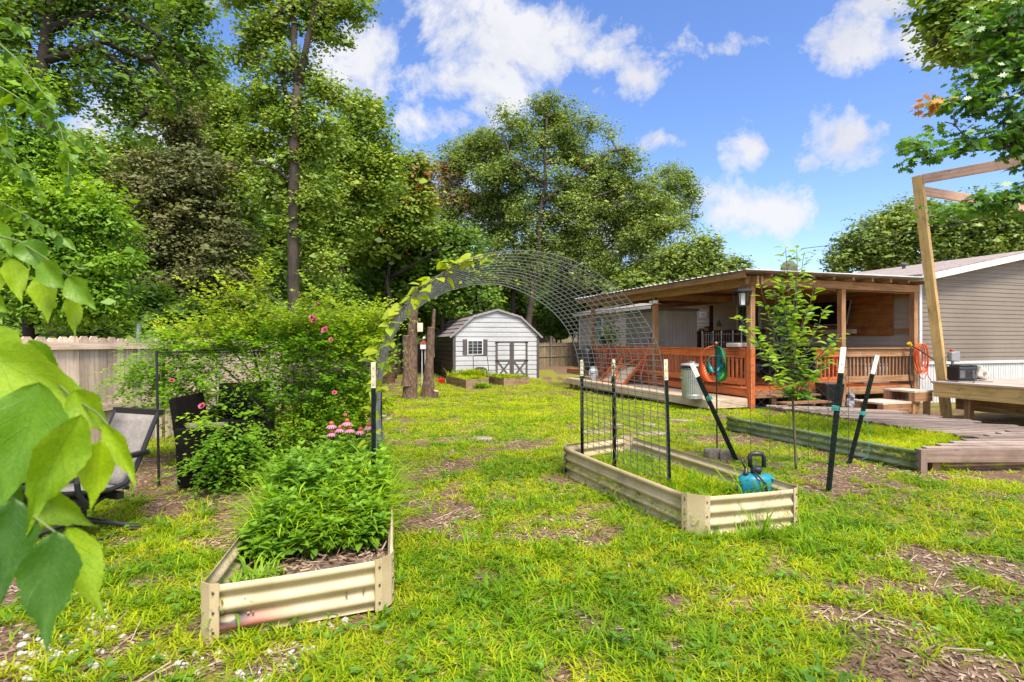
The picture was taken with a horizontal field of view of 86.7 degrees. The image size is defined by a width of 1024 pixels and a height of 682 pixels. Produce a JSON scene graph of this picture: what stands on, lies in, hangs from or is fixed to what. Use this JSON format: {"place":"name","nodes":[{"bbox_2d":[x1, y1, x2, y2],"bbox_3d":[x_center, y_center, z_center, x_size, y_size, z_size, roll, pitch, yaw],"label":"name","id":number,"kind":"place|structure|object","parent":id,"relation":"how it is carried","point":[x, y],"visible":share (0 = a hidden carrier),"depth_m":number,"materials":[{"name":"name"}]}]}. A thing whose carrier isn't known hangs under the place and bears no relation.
{"place":"outdoors","nodes":[
{"label":"outdoors","id":0,"kind":"place"},
{"bbox_2d":[0,345,1023,681],"bbox_3d":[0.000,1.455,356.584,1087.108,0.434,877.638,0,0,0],"label":"ground","id":1,"kind":"structure","parent":0,"point":[556,375],"depth_m":3.63,"materials":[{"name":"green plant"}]},
{"bbox_2d":[0,305,45,337],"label":"understory bush","id":2,"kind":"object","parent":1,"relation":"on","point":[7,323],"visible":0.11,"depth_m":10.55,"materials":[{"name":"green plant"}]},
{"bbox_2d":[0,139,117,276],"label":"woodland tree","id":3,"kind":"object","parent":1,"relation":"on","point":[84,163],"depth_m":16.10,"materials":[{"name":"green plant"}]},
{"bbox_2d":[0,17,136,651],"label":"leafy shrub","id":4,"kind":"object","parent":1,"relation":"on","point":[51,413],"visible":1,"depth_m":0.64,"materials":[{"name":"green plant"}]},
{"bbox_2d":[0,53,164,339],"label":"bright tree","id":5,"kind":"object","parent":1,"relation":"on","point":[75,214],"visible":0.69,"depth_m":7.22,"materials":[{"name":"green plant"}]},
{"bbox_2d":[22,407,162,540],"bbox_3d":[-3.192,1.010,4.126,0.590,0.912,0.728,0,0,20],"label":"patio chair","id":6,"kind":"object","parent":1,"relation":"on","point":[135,427],"visible":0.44,"depth_m":4.21,"materials":[{"name":"black metal"}]},
{"bbox_2d":[37,317,164,356],"bbox_3d":[-7.300,0.553,9.505,1.870,2.236,2.520,0,0,16],"label":"understory bush","id":7,"kind":"object","parent":1,"relation":"on","point":[99,332],"visible":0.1,"depth_m":9.37,"materials":[{"name":"green plant"}]},
{"bbox_2d":[0,0,238,338],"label":"leaning oak","id":8,"kind":"object","parent":1,"relation":"on","point":[60,16],"visible":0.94,"depth_m":9.52,"materials":[{"name":"green plant"}]},
{"bbox_2d":[93,273,187,338],"bbox_3d":[-8.862,0.102,13.012,2.493,3.487,3.218,0,0,1],"label":"understory bush","id":9,"kind":"object","parent":1,"relation":"on","point":[159,295],"visible":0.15,"depth_m":12.86,"materials":[{"name":"green plant"}]},
{"bbox_2d":[22,324,283,443],"bbox_3d":[-5.303,0.686,7.200,0.115,1.856,10.403,0,0,1],"label":"board fence","id":10,"kind":"object","parent":1,"relation":"on","point":[77,358],"visible":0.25,"depth_m":7.18,"materials":[{"name":"wood"}]},
{"bbox_2d":[0,598,347,681],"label":"gravel","id":11,"kind":"structure","parent":1,"relation":"on","point":[122,637],"depth_m":2.50,"materials":[{"name":"grey gravel"}]},
{"bbox_2d":[63,39,285,291],"bbox_3d":[-11.674,-4.302,19.020,7.764,12.455,3.383,0,0,0],"label":"bright oak","id":12,"kind":"object","parent":1,"relation":"on","point":[222,110],"visible":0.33,"depth_m":18.58,"materials":[{"name":"green plant"}]},
{"bbox_2d":[81,85,286,394],"bbox_3d":[-9.231,-2.575,15.052,5.706,8.899,3.059,0,0,0],"label":"cedar tree","id":13,"kind":"object","parent":1,"relation":"on","point":[187,187],"visible":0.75,"depth_m":14.59,"materials":[{"name":"green plant"}]},
{"bbox_2d":[126,292,242,371],"bbox_3d":[-7.139,0.334,12.017,2.493,2.901,3.126,0,0,-12],"label":"understory bush","id":14,"kind":"object","parent":1,"relation":"on","point":[192,307],"visible":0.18,"depth_m":11.58,"materials":[{"name":"green plant"}]},
{"bbox_2d":[163,224,262,300],"bbox_3d":[-11.587,-1.275,19.953,6.188,6.969,4.487,0,0,37],"label":"understory bush","id":15,"kind":"object","parent":1,"relation":"on","point":[241,267],"depth_m":19.25,"materials":[{"name":"green plant"}]},
{"bbox_2d":[169,392,275,487],"bbox_3d":[-2.994,0.993,5.653,0.807,0.875,0.760,0,0,-6],"label":"wicker chair","id":16,"kind":"object","parent":1,"relation":"on","point":[181,405],"visible":0.62,"depth_m":5.31,"materials":[{"name":"black wicker"}]},
{"bbox_2d":[209,289,257,318],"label":"understory bush","id":17,"kind":"object","parent":1,"relation":"on","point":[239,303],"visible":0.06,"depth_m":16.70,"materials":[{"name":"green plant"}]},
{"bbox_2d":[208,382,274,434],"bbox_3d":[-3.472,0.992,6.961,0.760,0.875,0.807,0,0,-20],"label":"wicker chair","id":18,"kind":"object","parent":1,"relation":"on","point":[235,406],"visible":0.08,"depth_m":7.21,"materials":[{"name":"black wicker"}]},
{"bbox_2d":[79,244,419,504],"bbox_3d":[-2.916,0.434,6.277,3.182,3.009,2.650,0,0,32],"label":"climbing rose","id":19,"kind":"object","parent":1,"relation":"on","point":[290,340],"visible":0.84,"depth_m":6.09,"materials":[{"name":"green plant"}]},
{"bbox_2d":[155,343,363,486],"bbox_3d":[-3.090,0.751,6.597,0.910,1.602,2.390,0,0,41],"label":"pole frame","id":20,"kind":"object","parent":1,"relation":"on","point":[157,423],"visible":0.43,"depth_m":5.44,"materials":[{"name":"black metal"}]},
{"bbox_2d":[238,246,304,303],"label":"understory bush","id":21,"kind":"object","parent":1,"relation":"on","point":[282,277],"visible":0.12,"depth_m":21.41,"materials":[{"name":"green plant"}]},
{"bbox_2d":[248,209,302,268],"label":"woodland tree","id":22,"kind":"object","parent":1,"relation":"on","point":[272,241],"visible":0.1,"depth_m":25.30,"materials":[{"name":"green plant"}]},
{"bbox_2d":[231,291,344,356],"bbox_3d":[-6.235,0.241,15.006,3.538,3.328,2.493,0,0,-44],"label":"understory bush","id":23,"kind":"object","parent":1,"relation":"on","point":[273,302],"visible":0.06,"depth_m":14.64,"materials":[{"name":"green plant"}]},
{"bbox_2d":[200,493,393,641],"bbox_3d":[-1.327,1.310,3.878,0.932,0.280,2.438,0,0,-13],"label":"raised bed","id":24,"kind":"object","parent":1,"relation":"on","point":[293,594],"visible":0.47,"depth_m":2.80,"materials":[{"name":"beige metal"}]},
{"bbox_2d":[234,535,396,612],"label":"mulch","id":25,"kind":"object","parent":24,"relation":"on","point":[371,554],"visible":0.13,"depth_m":3.33,"materials":[{"name":"brown wood"}]},
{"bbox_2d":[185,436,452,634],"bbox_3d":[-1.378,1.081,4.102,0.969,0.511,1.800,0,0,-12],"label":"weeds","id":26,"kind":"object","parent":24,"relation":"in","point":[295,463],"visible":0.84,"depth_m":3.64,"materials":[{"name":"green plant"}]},
{"bbox_2d":[320,418,370,456],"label":"coneflower","id":27,"kind":"object","parent":24,"relation":"on","point":[331,435],"visible":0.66,"depth_m":4.94,"materials":[{"name":"pink plant"}]},
{"bbox_2d":[217,0,383,343],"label":"tall oak","id":28,"kind":"object","parent":1,"relation":"on","point":[293,157],"visible":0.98,"depth_m":14.06,"materials":[{"name":"green plant"}]},
{"bbox_2d":[250,167,367,284],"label":"woodland tree","id":29,"kind":"object","parent":1,"relation":"on","point":[346,271],"visible":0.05,"depth_m":26.16,"materials":[{"name":"green plant"}]},
{"bbox_2d":[281,261,369,339],"bbox_3d":[-6.569,-0.388,18.983,2.991,4.848,4.082,0,0,-2],"label":"understory bush","id":30,"kind":"object","parent":1,"relation":"on","point":[335,289],"visible":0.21,"depth_m":18.32,"materials":[{"name":"green plant"}]},
{"bbox_2d":[268,86,415,340],"bbox_3d":[-6.166,-3.684,20.063,5.240,11.250,3.156,0,0,0],"label":"bright oak","id":31,"kind":"object","parent":1,"relation":"on","point":[368,171],"visible":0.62,"depth_m":19.65,"materials":[{"name":"green plant"}]},
{"bbox_2d":[283,344,425,404],"bbox_3d":[-5.057,0.889,22.149,3.990,1.627,18.709,0,0,13],"label":"board fence","id":32,"kind":"object","parent":1,"relation":"on","point":[421,360],"visible":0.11,"depth_m":18.45,"materials":[{"name":"brown wood"}]},
{"bbox_2d":[371,362,375,465],"bbox_3d":[-1.100,0.814,4.322,0.038,1.292,0.061,0,0,0],"label":"fence post","id":33,"kind":"object","parent":1,"relation":"on","point":[373,406],"visible":0.6,"depth_m":4.30,"materials":[{"name":"metal"}]},
{"bbox_2d":[345,273,406,337],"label":"understory bush","id":34,"kind":"object","parent":1,"relation":"on","point":[369,291],"visible":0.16,"depth_m":24.58,"materials":[{"name":"green plant"}]},
{"bbox_2d":[381,385,381,424],"bbox_3d":[-1.365,0.890,5.631,0.047,1.320,0.040,0,0,0],"label":"fence post","id":35,"kind":"object","parent":1,"relation":"on","point":[381,406],"visible":0.11,"depth_m":5.62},
{"bbox_2d":[376,250,668,481],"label":"wire arch","id":36,"kind":"structure","parent":35,"relation":"attached to","point":[402,316],"depth_m":5.27,"materials":[{"name":"grey metal"}]},
{"bbox_2d":[357,253,535,457],"bbox_3d":[-0.602,0.184,4.995,1.722,1.925,1.426,0,0,0],"label":"climbing vine","id":37,"kind":"object","parent":36,"relation":"attached to","point":[371,350],"visible":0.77,"depth_m":4.58,"materials":[{"name":"green plant"}]},
{"bbox_2d":[331,144,452,377],"bbox_3d":[-5.279,-3.340,23.988,5.320,10.490,3.402,0,0,0],"label":"half dead oak","id":38,"kind":"object","parent":1,"relation":"on","point":[418,205],"visible":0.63,"depth_m":23.61,"materials":[{"name":"green plant"}]},
{"bbox_2d":[373,287,439,345],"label":"understory bush","id":39,"kind":"object","parent":1,"relation":"on","point":[425,319],"visible":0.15,"depth_m":26.54,"materials":[{"name":"green plant"}]},
{"bbox_2d":[401,287,417,398],"bbox_3d":[-2.844,0.168,15.070,0.615,3.349,0.600,0,0,0],"label":"tree stump","id":40,"kind":"object","parent":1,"relation":"on","point":[410,379],"visible":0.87,"depth_m":14.92,"materials":[{"name":"brown wood"}]},
{"bbox_2d":[420,309,438,397],"bbox_3d":[-2.424,0.474,15.819,0.631,2.818,0.555,0,0,0],"label":"tree stump","id":41,"kind":"object","parent":1,"relation":"on","point":[428,390],"visible":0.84,"depth_m":15.72,"materials":[{"name":"brown wood"}]},
{"bbox_2d":[347,210,512,374],"bbox_3d":[-3.846,-2.384,25.844,7.982,8.557,4.260,0,0,0],"label":"maple tree","id":42,"kind":"object","parent":1,"relation":"on","point":[463,299],"visible":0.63,"depth_m":25.30,"materials":[{"name":"green plant"}]},
{"bbox_2d":[446,375,488,388],"bbox_3d":[-1.690,1.500,20.200,1.034,0.380,3.102,0,0,-23],"label":"wooden bed","id":43,"kind":"object","parent":1,"relation":"on","point":[462,383],"visible":0.59,"depth_m":19.13,"materials":[{"name":"wood"}]},
{"bbox_2d":[441,367,527,379],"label":"grass","id":44,"kind":"structure","parent":43,"relation":"on","point":[469,374],"depth_m":20.59,"materials":[{"name":"green plant"}]},
{"bbox_2d":[429,124,536,314],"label":"oak tree","id":45,"kind":"object","parent":1,"relation":"on","point":[458,165],"visible":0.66,"depth_m":33.50,"materials":[{"name":"green plant"}]},
{"bbox_2d":[433,309,542,377],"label":"shed","id":46,"kind":"structure","parent":1,"relation":"on","point":[503,341],"depth_m":23.50,"materials":[{"name":"white paint"}]},
{"bbox_2d":[467,340,482,354],"bbox_3d":[-1.570,0.265,23.128,0.684,0.630,0.050,0,0,-17],"label":"window","id":47,"kind":"structure","parent":46,"relation":"in","point":[474,347],"depth_m":23.11,"materials":[{"name":"white paint"}]},
{"bbox_2d":[495,341,511,374],"bbox_3d":[-0.371,0.815,23.485,0.742,1.610,0.048,0,0,-17],"label":"door","id":48,"kind":"structure","parent":46,"relation":"in","point":[506,356],"depth_m":23.48,"materials":[{"name":"white paint"}]},
{"bbox_2d":[512,341,527,375],"bbox_3d":[0.346,0.815,23.704,0.742,1.610,0.048,0,0,-17],"label":"door","id":49,"kind":"structure","parent":46,"relation":"in","point":[516,369],"depth_m":23.70,"materials":[{"name":"white paint"}]},
{"bbox_2d":[460,276,517,314],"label":"understory bush","id":50,"kind":"object","parent":1,"relation":"on","point":[504,305],"visible":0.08,"depth_m":33.01,"materials":[{"name":"green plant"}]},
{"bbox_2d":[488,376,528,385],"bbox_3d":[-0.145,1.529,21.050,1.171,0.340,1.726,0,0,-26],"label":"wooden bed","id":51,"kind":"object","parent":1,"relation":"on","point":[509,381],"visible":0.58,"depth_m":20.42,"materials":[{"name":"wood"}]},
{"bbox_2d":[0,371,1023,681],"bbox_3d":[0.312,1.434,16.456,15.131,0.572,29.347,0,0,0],"label":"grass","id":52,"kind":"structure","parent":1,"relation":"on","point":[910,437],"depth_m":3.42,"materials":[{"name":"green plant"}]},
{"bbox_2d":[495,252,534,319],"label":"woodland tree","id":53,"kind":"object","parent":1,"relation":"on","point":[522,300],"visible":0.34,"depth_m":37.88,"materials":[{"name":"green plant"}]},
{"bbox_2d":[533,286,556,342],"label":"woodland tree","id":54,"kind":"object","parent":1,"relation":"on","point":[538,313],"visible":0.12,"depth_m":40.16,"materials":[{"name":"green plant"}]},
{"bbox_2d":[539,303,577,342],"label":"understory bush","id":55,"kind":"object","parent":1,"relation":"on","point":[558,334],"visible":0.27,"depth_m":37.73,"materials":[{"name":"green plant"}]},
{"bbox_2d":[539,336,578,366],"bbox_3d":[2.559,0.656,32.794,7.435,1.936,0.292,0,0,-24],"label":"board fence","id":56,"kind":"object","parent":1,"relation":"on","point":[559,354],"visible":0.34,"depth_m":33.02,"materials":[{"name":"wood"}]},
{"bbox_2d":[547,276,595,340],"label":"woodland tree","id":57,"kind":"object","parent":1,"relation":"on","point":[557,322],"visible":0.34,"depth_m":36.36,"materials":[{"name":"green plant"}]},
{"bbox_2d":[525,308,625,358],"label":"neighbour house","id":58,"kind":"structure","parent":1,"relation":"on","point":[569,340],"depth_m":46.16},
{"bbox_2d":[464,87,690,325],"bbox_3d":[3.861,-6.423,32.196,13.457,16.526,5.183,0,0,0],"label":"oak tree","id":59,"kind":"object","parent":1,"relation":"on","point":[641,226],"visible":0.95,"depth_m":31.52,"materials":[{"name":"green plant"}]},
{"bbox_2d":[580,360,583,453],"bbox_3d":[0.781,0.835,6.061,0.042,1.250,0.040,0,0,0],"label":"fence post","id":60,"kind":"object","parent":1,"relation":"on","point":[582,414],"visible":0.79,"depth_m":6.05,"materials":[{"name":"black metal"}]},
{"bbox_2d":[612,359,615,466],"bbox_3d":[1.046,0.824,5.561,0.052,1.272,0.040,0,0,0],"label":"fence post","id":61,"kind":"object","parent":1,"relation":"on","point":[614,422],"visible":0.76,"depth_m":5.55,"materials":[{"name":"black metal"}]},
{"bbox_2d":[544,158,711,307],"bbox_3d":[7.482,-5.286,36.016,11.357,13.878,4.797,0,0,0],"label":"oak tree","id":62,"kind":"object","parent":1,"relation":"on","point":[688,192],"visible":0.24,"depth_m":35.56,"materials":[{"name":"green plant"}]},
{"bbox_2d":[565,377,747,408],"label":"deck","id":63,"kind":"structure","parent":1,"relation":"on","point":[675,395],"depth_m":13.76,"materials":[{"name":"brown wood"}]},
{"bbox_2d":[574,346,594,376],"bbox_3d":[2.497,0.726,18.657,0.710,1.112,0.575,0,0,0],"label":"grill","id":64,"kind":"object","parent":63,"relation":"on","point":[590,356],"visible":0.52,"depth_m":18.42,"materials":[{"name":"black metal"}]},
{"bbox_2d":[599,355,646,384],"bbox_3d":[3.339,0.865,16.523,0.683,0.850,1.805,0,0,-18],"label":"bean bag board","id":65,"kind":"object","parent":63,"relation":"on","point":[621,370],"visible":0.74,"depth_m":16.45,"materials":[{"name":"beige wood"}]},
{"bbox_2d":[679,361,704,398],"bbox_3d":[4.024,0.865,12.080,0.522,0.828,0.522,0,0,40],"label":"trash can","id":66,"kind":"object","parent":63,"relation":"on","point":[691,388],"visible":0.75,"depth_m":11.90,"materials":[{"name":"metal"}]},
{"bbox_2d":[664,359,670,483],"bbox_3d":[1.431,0.814,4.991,0.074,1.292,0.040,0,0,0],"label":"fence post","id":67,"kind":"object","parent":1,"relation":"on","point":[667,410],"visible":0.84,"depth_m":4.98,"materials":[{"name":"metal"}]},
{"bbox_2d":[598,223,738,309],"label":"oak tree","id":68,"kind":"object","parent":1,"relation":"on","point":[700,257],"visible":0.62,"depth_m":29.34,"materials":[{"name":"green plant"}]},
{"bbox_2d":[563,436,797,535],"bbox_3d":[1.384,1.294,5.213,1.065,0.312,2.490,0,0,-21],"label":"raised bed","id":69,"kind":"object","parent":1,"relation":"on","point":[704,510],"visible":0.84,"depth_m":4.41,"materials":[{"name":"beige metal"}]},
{"bbox_2d":[703,462,792,494],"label":"grass tuft","id":70,"kind":"object","parent":69,"relation":"on","point":[740,489],"visible":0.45,"depth_m":4.57,"materials":[{"name":"green plant"}]},
{"bbox_2d":[737,451,774,493],"bbox_3d":[2.085,1.146,4.620,0.307,0.408,0.236,0,0,27],"label":"pump sprayer","id":71,"kind":"object","parent":69,"relation":"on","point":[756,477],"visible":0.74,"depth_m":4.57,"materials":[{"name":"teal plastic"}]},
{"bbox_2d":[698,342,726,447],"bbox_3d":[2.626,0.789,7.143,0.366,1.564,0.212,0,0,0],"label":"wind spinner","id":72,"kind":"object","parent":1,"relation":"on","point":[721,373],"visible":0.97,"depth_m":7.10,"materials":[{"name":"teal metal"}]},
{"bbox_2d":[690,362,737,461],"bbox_3d":[2.450,0.907,6.522,0.692,1.312,0.040,0,0,-11],"label":"fence post","id":73,"kind":"object","parent":1,"relation":"on","point":[714,412],"visible":0.92,"depth_m":6.50,"materials":[{"name":"black metal"}]},
{"bbox_2d":[722,252,758,271],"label":"young tree","id":74,"kind":"object","parent":1,"relation":"on","point":[738,266],"visible":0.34,"depth_m":33.75,"materials":[{"name":"green plant"}]},
{"bbox_2d":[567,268,924,411],"bbox_3d":[6.129,0.088,17.233,5.750,3.324,10.759,0,0,-18],"label":"porch","id":75,"kind":"object","parent":1,"relation":"on","point":[712,289],"visible":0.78,"depth_m":13.36,"materials":[{"name":"brown wood"}]},
{"bbox_2d":[595,310,622,370],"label":"potted plant","id":76,"kind":"object","parent":75,"relation":"on","point":[611,332],"visible":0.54,"depth_m":18.65,"materials":[{"name":"green plant"}]},
{"bbox_2d":[624,308,698,373],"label":"plastic shed","id":77,"kind":"structure","parent":75,"relation":"on","point":[677,327],"depth_m":16.74,"materials":[{"name":"grey plastic"}]},
{"bbox_2d":[701,330,745,386],"bbox_3d":[5.411,0.410,13.681,0.380,1.360,1.481,0,0,-18],"label":"metal rack","id":78,"kind":"object","parent":75,"relation":"on","point":[713,334],"visible":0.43,"depth_m":13.70,"materials":[{"name":"metal"}]},
{"bbox_2d":[697,305,764,373],"bbox_3d":[7.571,-0.090,19.903,1.270,2.360,3.290,0,0,-18],"label":"railing","id":79,"kind":"object","parent":75,"relation":"on","point":[735,338],"visible":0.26,"depth_m":18.94,"materials":[{"name":"red wood"}]},
{"bbox_2d":[731,278,753,306],"bbox_3d":[5.050,-1.086,11.900,0.350,0.648,0.350,0,0,0],"label":"porch lantern","id":80,"kind":"object","parent":75,"relation":"hanging from","point":[742,293],"visible":1,"depth_m":11.84,"materials":[{"name":"black metal"}]},
{"bbox_2d":[760,346,834,376],"bbox_3d":[8.077,0.620,15.330,0.850,0.940,2.000,0,0,-18],"label":"patio bench","id":81,"kind":"object","parent":75,"relation":"on","point":[767,369],"visible":0.27,"depth_m":15.41,"materials":[{"name":"wood"}]},
{"bbox_2d":[913,343,932,383],"bbox_3d":[10.319,0.565,13.558,0.723,1.021,0.117,0,0,-18],"label":"extension cord","id":82,"kind":"object","parent":75,"relation":"hanging from","point":[917,352],"visible":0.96,"depth_m":13.51,"materials":[{"name":"orange plastic"}]},
{"bbox_2d":[738,502,815,540],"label":"grass tuft","id":83,"kind":"object","parent":1,"relation":"on","point":[765,527],"visible":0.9,"depth_m":3.97,"materials":[{"name":"green plant"}]},
{"bbox_2d":[732,245,850,469],"bbox_3d":[2.980,0.193,5.933,1.263,2.500,0.682,0,0,0],"label":"sapling","id":84,"kind":"object","parent":1,"relation":"on","point":[801,393],"visible":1,"depth_m":5.91,"materials":[{"name":"green plant"}]},
{"bbox_2d":[573,251,1023,402],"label":"mobile home","id":85,"kind":"object","parent":1,"relation":"on","point":[981,302],"visible":0.22,"depth_m":14.68,"materials":[{"name":"beige"}]},
{"bbox_2d":[736,302,761,355],"bbox_3d":[8.433,-0.500,19.346,0.073,2.060,1.200,0,0,-18],"label":"door","id":86,"kind":"structure","parent":85,"relation":"in","point":[741,311],"depth_m":19.43,"materials":[{"name":"white paint"}]},
{"bbox_2d":[773,307,797,343],"bbox_3d":[8.959,-0.500,17.782,0.060,1.200,1.000,0,0,-18],"label":"window","id":87,"kind":"structure","parent":85,"relation":"in","point":[784,325],"depth_m":17.93,"materials":[{"name":"black glass"}]},
{"bbox_2d":[796,292,908,335],"bbox_3d":[9.677,-0.750,15.518,0.055,1.200,3.750,0,0,-19],"label":"plywood panel","id":88,"kind":"object","parent":85,"relation":"attached to","point":[870,313],"visible":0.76,"depth_m":15.02,"materials":[{"name":"brown wood"}]},
{"bbox_2d":[809,300,851,325],"bbox_3d":[9.353,-0.806,15.858,0.376,0.711,1.240,0,0,-18],"label":"tv","id":89,"kind":"object","parent":88,"relation":"attached to","point":[831,319],"visible":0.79,"depth_m":15.86,"materials":[{"name":"black plastic"}]},
{"bbox_2d":[750,363,848,467],"bbox_3d":[3.429,0.866,6.499,1.044,1.172,0.126,0,0,35],"label":"wire cage","id":90,"kind":"object","parent":1,"relation":"on","point":[800,416],"visible":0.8,"depth_m":6.50,"materials":[{"name":"black metal"}]},
{"bbox_2d":[726,416,926,473],"bbox_3d":[4.698,1.330,7.751,1.891,0.270,3.164,0,0,-25],"label":"raised bed","id":91,"kind":"object","parent":1,"relation":"on","point":[917,461],"visible":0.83,"depth_m":6.82,"materials":[{"name":"metal"}]},
{"bbox_2d":[815,382,844,406],"bbox_3d":[7.243,1.233,12.366,0.438,0.555,0.438,0,0,0],"label":"planter","id":92,"kind":"object","parent":1,"relation":"on","point":[829,395],"visible":0.59,"depth_m":12.19,"materials":[{"name":"black plastic"}]},
{"bbox_2d":[825,347,845,492],"bbox_3d":[3.071,0.800,5.151,0.185,1.489,0.044,0,0,23],"label":"fence post","id":93,"kind":"object","parent":1,"relation":"on","point":[835,419],"visible":0.93,"depth_m":5.14,"materials":[{"name":"metal"}]},
{"bbox_2d":[847,355,879,463],"bbox_3d":[4.106,0.856,6.364,0.372,1.394,0.042,0,0,13],"label":"fence post","id":94,"kind":"object","parent":1,"relation":"on","point":[864,406],"visible":0.91,"depth_m":6.35,"materials":[{"name":"black metal"}]},
{"bbox_2d":[811,191,962,272],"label":"oak tree","id":95,"kind":"object","parent":1,"relation":"on","point":[885,252],"visible":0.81,"depth_m":32.27,"materials":[{"name":"green plant"}]},
{"bbox_2d":[853,398,920,413],"bbox_3d":[7.060,1.335,10.220,0.950,0.430,0.594,0,0,-18],"label":"deck step","id":96,"kind":"object","parent":1,"relation":"on","point":[893,404],"visible":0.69,"depth_m":10.02,"materials":[{"name":"brown wood"}]},
{"bbox_2d":[766,405,1023,437],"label":"boardwalk","id":97,"kind":"structure","parent":1,"relation":"on","point":[957,427],"depth_m":8.42,"materials":[{"name":"grey wood"}]},
{"bbox_2d":[883,388,932,414],"bbox_3d":[7.530,1.235,10.320,0.500,0.630,0.614,0,0,-18],"label":"deck step","id":98,"kind":"object","parent":1,"relation":"on","point":[925,397],"visible":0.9,"depth_m":10.12,"materials":[{"name":"brown wood"}]},
{"bbox_2d":[887,0,1021,75],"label":"grey green oak","id":99,"kind":"object","parent":1,"relation":"on","point":[933,25],"visible":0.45,"depth_m":8.98,"materials":[{"name":"green plant"}]},
{"bbox_2d":[892,0,1023,225],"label":"broad leaf oak","id":100,"kind":"object","parent":1,"relation":"on","point":[1006,54],"visible":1,"depth_m":6.16,"materials":[{"name":"green plant"}]},
{"bbox_2d":[909,182,1023,261],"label":"oak tree","id":101,"kind":"object","parent":1,"relation":"on","point":[988,236],"visible":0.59,"depth_m":30.30,"materials":[{"name":"green plant"}]},
{"bbox_2d":[912,156,1023,418],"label":"pergola","id":102,"kind":"object","parent":1,"relation":"on","point":[921,192],"visible":0.75,"depth_m":10.23,"materials":[{"name":"brown wood"}]},
{"bbox_2d":[921,430,1023,469],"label":"boardwalk end","id":103,"kind":"object","parent":1,"relation":"on","point":[1007,446],"visible":0.83,"depth_m":6.07,"materials":[{"name":"brown wood"}]},
{"bbox_2d":[930,378,1023,420],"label":"wooden deck","id":104,"kind":"structure","parent":1,"relation":"on","point":[1002,396],"depth_m":9.46,"materials":[{"name":"brown wood"}]},
{"bbox_2d":[943,365,992,403],"bbox_3d":[8.259,0.768,9.742,0.722,0.670,0.577,0,0,0],"label":"pump engine","id":105,"kind":"object","parent":104,"relation":"on","point":[965,373],"visible":0.96,"depth_m":9.74,"materials":[{"name":"black plastic"}]},
{"bbox_2d":[0,0,1023,341],"label":"sky","id":106,"kind":"structure","parent":0,"point":[794,114],"materials":[{"name":"blue"}]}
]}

